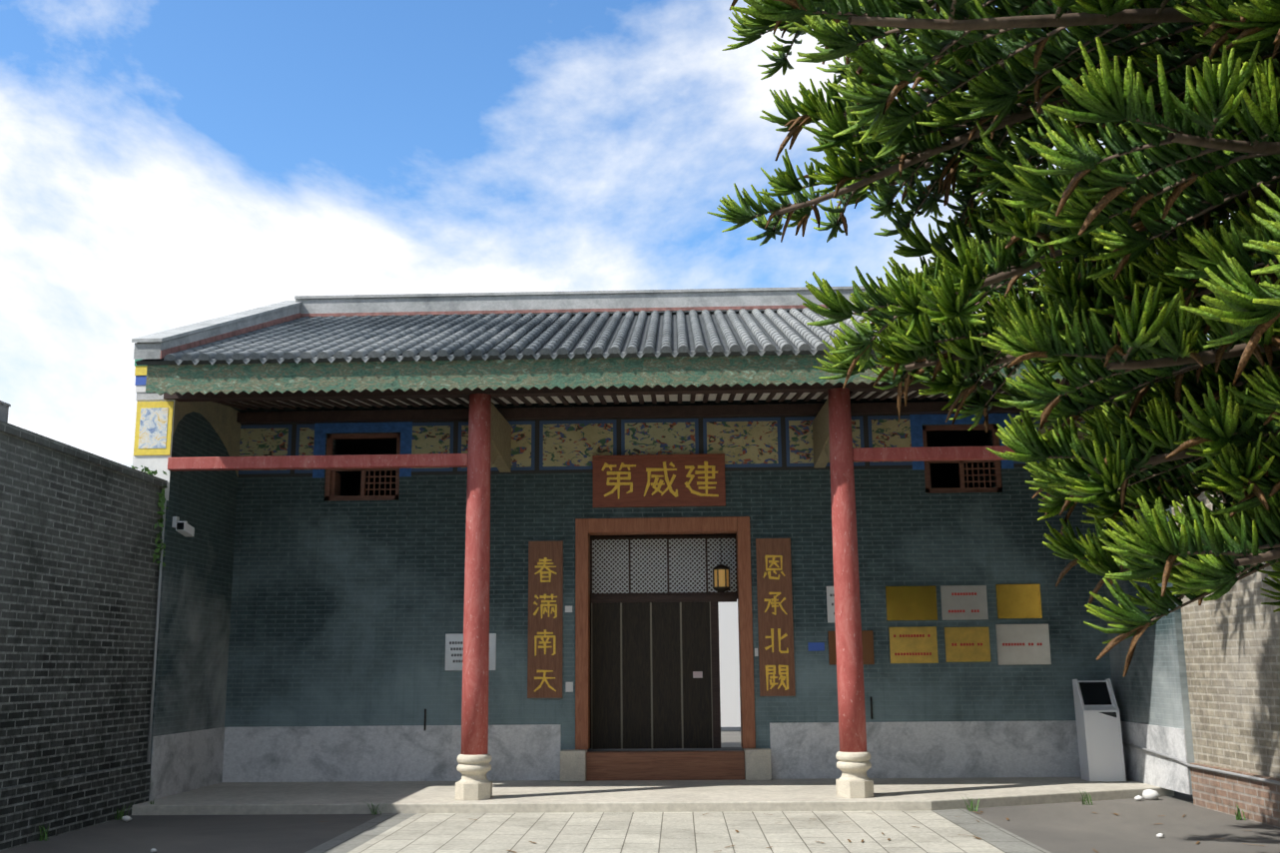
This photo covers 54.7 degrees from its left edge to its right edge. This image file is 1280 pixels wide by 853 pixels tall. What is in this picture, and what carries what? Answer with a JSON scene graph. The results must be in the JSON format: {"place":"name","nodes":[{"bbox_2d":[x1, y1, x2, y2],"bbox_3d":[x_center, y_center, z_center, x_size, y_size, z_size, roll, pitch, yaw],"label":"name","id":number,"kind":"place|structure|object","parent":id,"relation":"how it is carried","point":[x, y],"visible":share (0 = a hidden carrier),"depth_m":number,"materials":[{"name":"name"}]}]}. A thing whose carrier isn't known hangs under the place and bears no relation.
{"place":"outdoors","nodes":[
{"label":"outdoors","id":0,"kind":"place"},
{"bbox_2d":[135,312,990,471],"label":"roof deck","id":1,"kind":"structure","parent":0,"point":[934,438],"depth_m":15.10,"materials":[{"name":"grey tile"}]},
{"bbox_2d":[163,305,983,365],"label":"roof barrel tiles","id":2,"kind":"object","parent":1,"relation":"on","point":[378,336],"visible":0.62,"depth_m":14.79,"materials":[{"name":"grey tile"}]},
{"bbox_2d":[145,353,1081,395],"bbox_3d":[0.191,-0.586,13.300,11.100,0.355,0.040,-1,-11,2],"label":"fascia board","id":3,"kind":"object","parent":1,"relation":"attached to","point":[527,373],"visible":0.71,"depth_m":13.33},
{"bbox_2d":[0,0,1235,467],"label":"sky","id":4,"kind":"structure","parent":0,"point":[165,165],"materials":[{"name":"blue"}]},
{"bbox_2d":[0,726,1279,852],"bbox_3d":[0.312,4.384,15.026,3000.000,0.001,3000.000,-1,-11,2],"label":"ground","id":5,"kind":"structure","parent":0,"point":[1132,826],"depth_m":11.12,"materials":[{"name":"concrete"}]},
{"bbox_2d":[0,761,150,850],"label":"wall base","id":6,"kind":"object","parent":5,"relation":"on","point":[64,805],"visible":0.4,"depth_m":11.38,"materials":[{"name":"grey brick"}]},
{"bbox_2d":[0,420,167,787],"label":"boundary wall","id":7,"kind":"structure","parent":5,"relation":"on","point":[79,570],"depth_m":11.62,"materials":[{"name":"brick"}]},
{"bbox_2d":[0,400,10,422],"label":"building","id":8,"kind":"structure","parent":7,"relation":"on","point":[4,408],"depth_m":10.72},
{"bbox_2d":[38,465,1245,840],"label":"weeds","id":9,"kind":"object","parent":5,"relation":"on","point":[157,555],"visible":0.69,"depth_m":13.32,"materials":[{"name":"green plant"}]},
{"bbox_2d":[121,788,1164,852],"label":"loose stones","id":10,"kind":"object","parent":5,"relation":"on","point":[1149,794],"visible":1,"depth_m":13.22,"materials":[{"name":"white stone"}]},
{"bbox_2d":[131,776,1174,814],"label":"porch platform","id":11,"kind":"structure","parent":5,"relation":"on","point":[508,796],"depth_m":13.17,"materials":[{"name":"stone"}]},
{"bbox_2d":[148,726,224,800],"bbox_3d":[-5.165,3.839,14.223,0.012,0.660,2.122,-1,-11,2],"label":"stone wall base","id":12,"kind":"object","parent":11,"relation":"on","point":[186,761],"depth_m":14.09,"materials":[{"name":"grey stone"}]},
{"bbox_2d":[146,406,358,795],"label":"gable wall","id":13,"kind":"structure","parent":11,"relation":"on","point":[190,690],"depth_m":14.52,"materials":[{"name":"grey paint"}]},
{"bbox_2d":[132,359,174,500],"bbox_3d":[-5.446,0.008,13.890,0.504,1.660,0.104,-1,-11,2],"label":"gable end decoration","id":14,"kind":"object","parent":13,"relation":"attached to","point":[154,427],"visible":0.52,"depth_m":13.86},
{"bbox_2d":[171,516,194,536],"bbox_3d":[-5.114,1.103,13.771,0.220,0.219,0.282,-1,-11,2],"label":"security camera","id":15,"kind":"object","parent":13,"relation":"attached to","point":[185,528],"visible":1,"depth_m":13.72,"materials":[{"name":"white plastic"}]},
{"bbox_2d":[172,399,240,477],"bbox_3d":[-5.202,0.039,14.956,0.006,0.840,2.115,-1,-11,2],"label":"painted band","id":16,"kind":"object","parent":13,"relation":"attached to","point":[222,420],"visible":0.79,"depth_m":15.31,"materials":[{"name":"paint"}]},
{"bbox_2d":[455,752,492,799],"bbox_3d":[-1.754,3.692,13.085,0.371,0.456,0.370,-1,-11,2],"label":"column base","id":17,"kind":"object","parent":11,"relation":"on","point":[473,783],"visible":1,"depth_m":12.95,"materials":[{"name":"beige stone"}]},
{"bbox_2d":[461,393,491,754],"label":"column","id":18,"kind":"structure","parent":11,"relation":"on","point":[474,706],"depth_m":13.36,"materials":[{"name":"red paint"}]},
{"bbox_2d":[221,719,1081,781],"bbox_3d":[0.308,3.960,15.101,10.900,0.660,0.015,-1,-11,2],"label":"wall base","id":19,"kind":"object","parent":11,"relation":"on","point":[922,749],"depth_m":15.11,"materials":[{"name":"grey stone"}]},
{"bbox_2d":[586,749,744,780],"bbox_3d":[0.310,4.122,15.067,1.920,0.330,0.180,-1,-11,2],"label":"door threshold","id":20,"kind":"object","parent":11,"relation":"on","point":[670,765],"depth_m":14.98,"materials":[{"name":"brown wood"}]},
{"bbox_2d":[560,747,771,781],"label":"door pivot stones","id":21,"kind":"object","parent":11,"relation":"on","point":[758,765],"depth_m":14.87,"materials":[{"name":"grey stone"}]},
{"bbox_2d":[224,395,1111,749],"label":"facade wall","id":22,"kind":"structure","parent":11,"relation":"on","point":[346,613],"depth_m":15.49,"materials":[{"name":"teal brick"}]},
{"bbox_2d":[445,633,496,669],"bbox_3d":[-2.106,2.800,15.393,0.630,0.450,0.030,-1,-11,2],"label":"plaque","id":23,"kind":"object","parent":22,"relation":"attached to","point":[453,650],"visible":0.44,"depth_m":15.39,"materials":[{"name":"metal"}]},
{"bbox_2d":[131,291,1038,359],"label":"roof verge ridges","id":24,"kind":"object","parent":22,"relation":"on","point":[161,344],"visible":0.35,"depth_m":15.04,"materials":[{"name":"grey concrete"}]},
{"bbox_2d":[163,379,1090,424],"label":"porch rafters","id":25,"kind":"object","parent":22,"relation":"attached to","point":[234,398],"visible":0.5,"depth_m":15.61,"materials":[{"name":"brown wood"}]},
{"bbox_2d":[229,390,1004,407],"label":"porch ceiling boards","id":26,"kind":"object","parent":25,"relation":"on","point":[674,397],"visible":0.07,"depth_m":15.43,"materials":[{"name":"brown wood"}]},
{"bbox_2d":[424,696,872,729],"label":"wall-mounted pipes","id":27,"kind":"object","parent":22,"relation":"attached to","point":[870,698],"visible":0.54,"depth_m":15.13,"materials":[{"name":"black"}]},
{"bbox_2d":[592,453,725,507],"bbox_3d":[0.239,0.687,15.710,1.680,0.660,0.065,-1,-11,2],"label":"name board","id":28,"kind":"object","parent":22,"relation":"attached to","point":[641,480],"visible":1,"depth_m":15.69,"materials":[{"name":"brown wood"}]},
{"bbox_2d":[490,397,829,472],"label":"porch brackets","id":29,"kind":"object","parent":22,"relation":"attached to","point":[500,441],"visible":0.5,"depth_m":15.00,"materials":[{"name":"brown wood"}]},
{"bbox_2d":[527,538,795,697],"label":"couplet boards","id":30,"kind":"object","parent":22,"relation":"attached to","point":[775,621],"visible":0.98,"depth_m":15.37,"materials":[{"name":"brown wood"}]},
{"bbox_2d":[238,413,1088,477],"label":"frieze murals","id":31,"kind":"object","parent":22,"relation":"attached to","point":[741,443],"visible":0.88,"depth_m":15.84,"materials":[{"name":"multicoloured paint"}]},
{"bbox_2d":[590,533,737,748],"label":"screen doors","id":32,"kind":"structure","parent":22,"relation":"attached to","point":[655,670],"depth_m":15.86,"materials":[{"name":"paint"}]},
{"bbox_2d":[590,536,736,595],"bbox_3d":[0.366,1.807,16.083,2.024,0.744,0.024,-1,-11,2],"label":"lattice transom","id":33,"kind":"object","parent":32,"relation":"attached to","point":[668,562],"visible":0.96,"depth_m":16.09,"materials":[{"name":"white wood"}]},
{"bbox_2d":[575,516,755,749],"bbox_3d":[0.300,2.568,15.512,2.200,2.830,0.335,-1,-11,2],"label":"door frame","id":34,"kind":"object","parent":22,"relation":"attached to","point":[586,528],"visible":0.96,"depth_m":15.46,"materials":[{"name":"brown wood"}]},
{"bbox_2d":[712,534,730,592],"bbox_3d":[1.038,1.745,15.819,0.230,0.730,0.199,-1,-11,2],"label":"lantern","id":35,"kind":"object","parent":34,"relation":"hanging from","point":[721,577],"visible":1,"depth_m":15.72,"materials":[{"name":"black"}]},
{"bbox_2d":[565,606,824,691],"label":"small wall signs","id":36,"kind":"object","parent":22,"relation":"attached to","point":[816,646],"visible":1,"depth_m":15.28,"materials":[{"name":"white"}]},
{"bbox_2d":[826,586,834,622],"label":"white plaque","id":37,"kind":"object","parent":22,"relation":"attached to","point":[831,603],"visible":0.27,"depth_m":15.36,"materials":[{"name":"white"}]},
{"bbox_2d":[827,630,874,663],"bbox_3d":[2.601,2.723,15.260,0.550,0.410,0.030,-1,-11,2],"label":"bronze plaque","id":38,"kind":"object","parent":22,"relation":"attached to","point":[868,645],"visible":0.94,"depth_m":15.25,"materials":[{"name":"brown"}]},
{"bbox_2d":[885,585,937,620],"bbox_3d":[3.361,2.186,15.339,0.620,0.420,0.030,-1,-11,2],"label":"gold plaque","id":39,"kind":"object","parent":22,"relation":"attached to","point":[911,602],"visible":1,"depth_m":15.33,"materials":[{"name":"gold metal"}]},
{"bbox_2d":[888,626,938,662],"bbox_3d":[3.366,2.687,15.243,0.580,0.440,0.030,-1,-11,2],"label":"brass plaque","id":40,"kind":"object","parent":22,"relation":"attached to","point":[917,644],"visible":1,"depth_m":15.24,"materials":[{"name":"gold metal"}]},
{"bbox_2d":[940,585,988,620],"bbox_3d":[4.011,2.177,15.321,0.560,0.420,0.030,-1,-11,2],"label":"steel plaque","id":41,"kind":"object","parent":22,"relation":"attached to","point":[961,602],"visible":0.98,"depth_m":15.31,"materials":[{"name":"silver metal"}]},
{"bbox_2d":[944,627,990,661],"bbox_3d":[4.025,2.678,15.224,0.540,0.420,0.030,-1,-11,2],"label":"gold plaque","id":42,"kind":"object","parent":22,"relation":"attached to","point":[966,644],"visible":1,"depth_m":15.22,"materials":[{"name":"gold metal"}]},
{"bbox_2d":[995,583,1042,618],"bbox_3d":[4.681,2.158,15.303,0.540,0.420,0.030,-1,-11,2],"label":"gold plaque","id":43,"kind":"object","parent":22,"relation":"attached to","point":[1018,600],"visible":1,"depth_m":15.30,"materials":[{"name":"gold metal"}]},
{"bbox_2d":[995,624,1051,664],"bbox_3d":[4.705,2.673,15.203,0.640,0.490,0.030,-1,-11,2],"label":"steel plaque","id":44,"kind":"object","parent":22,"relation":"attached to","point":[1022,644],"visible":1,"depth_m":15.20,"materials":[{"name":"silver metal"}]},
{"bbox_2d":[146,499,1279,784],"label":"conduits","id":45,"kind":"object","parent":11,"relation":"on","point":[155,673],"visible":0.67,"depth_m":13.29,"materials":[{"name":"grey"}]},
{"bbox_2d":[827,387,866,751],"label":"column","id":46,"kind":"structure","parent":11,"relation":"on","point":[851,696],"depth_m":13.25,"materials":[{"name":"red paint"}]},
{"bbox_2d":[167,445,1014,471],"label":"red tie beams","id":47,"kind":"structure","parent":46,"relation":"attached to","point":[923,453],"depth_m":13.70,"materials":[{"name":"paint"}]},
{"bbox_2d":[835,750,873,797],"bbox_3d":[2.244,3.635,12.970,0.371,0.456,0.370,-1,-11,2],"label":"column base","id":48,"kind":"object","parent":11,"relation":"on","point":[854,780],"visible":0.94,"depth_m":12.84,"materials":[{"name":"beige stone"}]},
{"bbox_2d":[978,434,1195,793],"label":"gable wall","id":49,"kind":"structure","parent":11,"relation":"on","point":[1151,687],"depth_m":13.77,"materials":[{"name":"grey paint"}]},
{"bbox_2d":[1072,677,1126,780],"bbox_3d":[5.401,3.560,14.582,0.420,1.159,0.379,-1,-11,2],"label":"info kiosk","id":50,"kind":"object","parent":11,"relation":"on","point":[1099,737],"visible":1,"depth_m":14.45,"materials":[{"name":"white metal"}]},
{"bbox_2d":[1120,720,1190,794],"bbox_3d":[5.717,3.682,13.911,0.012,0.660,2.122,-1,-11,2],"label":"wall base","id":51,"kind":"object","parent":11,"relation":"on","point":[1143,766],"depth_m":13.68,"materials":[{"name":"grey stone"}]},
{"bbox_2d":[358,462,978,751],"bbox_3d":[0.392,2.230,18.879,10.900,5.510,5.850,-1,-11,2],"label":"interior shell","id":52,"kind":"object","parent":5,"relation":"on","point":[945,475],"depth_m":21.66,"materials":[{"name":"grey"}]},
{"bbox_2d":[717,599,740,726],"bbox_3d":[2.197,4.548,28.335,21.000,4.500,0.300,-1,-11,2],"label":"door opening","id":53,"kind":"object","parent":5,"relation":"on","point":[729,666],"depth_m":28.02,"materials":[{"name":"white"}]},
{"bbox_2d":[320,810,1265,851],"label":"fallen litter","id":54,"kind":"object","parent":5,"relation":"on","point":[849,840],"visible":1,"depth_m":10.39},
{"bbox_2d":[707,0,1279,676],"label":"araucaria tree","id":55,"kind":"object","parent":5,"relation":"on","point":[1135,258],"visible":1,"depth_m":6.23,"materials":[{"name":"green plant"}]},
{"bbox_2d":[1171,487,1279,777],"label":"boundary wall","id":56,"kind":"structure","parent":5,"relation":"on","point":[1231,638],"depth_m":11.87,"materials":[{"name":"brick"}]},
{"bbox_2d":[1190,762,1279,827],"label":"brick wall base","id":57,"kind":"object","parent":5,"relation":"on","point":[1256,800],"visible":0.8,"depth_m":11.75,"materials":[{"name":"brick"}]},
{"bbox_2d":[294,284,1029,318],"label":"roof ridge","id":58,"kind":"structure","parent":0,"point":[661,302],"depth_m":18.34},
{"bbox_2d":[304,808,1051,852],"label":"paved path","id":59,"kind":"structure","parent":0,"point":[941,831],"depth_m":10.90,"materials":[{"name":"beige stone"}]}
]}

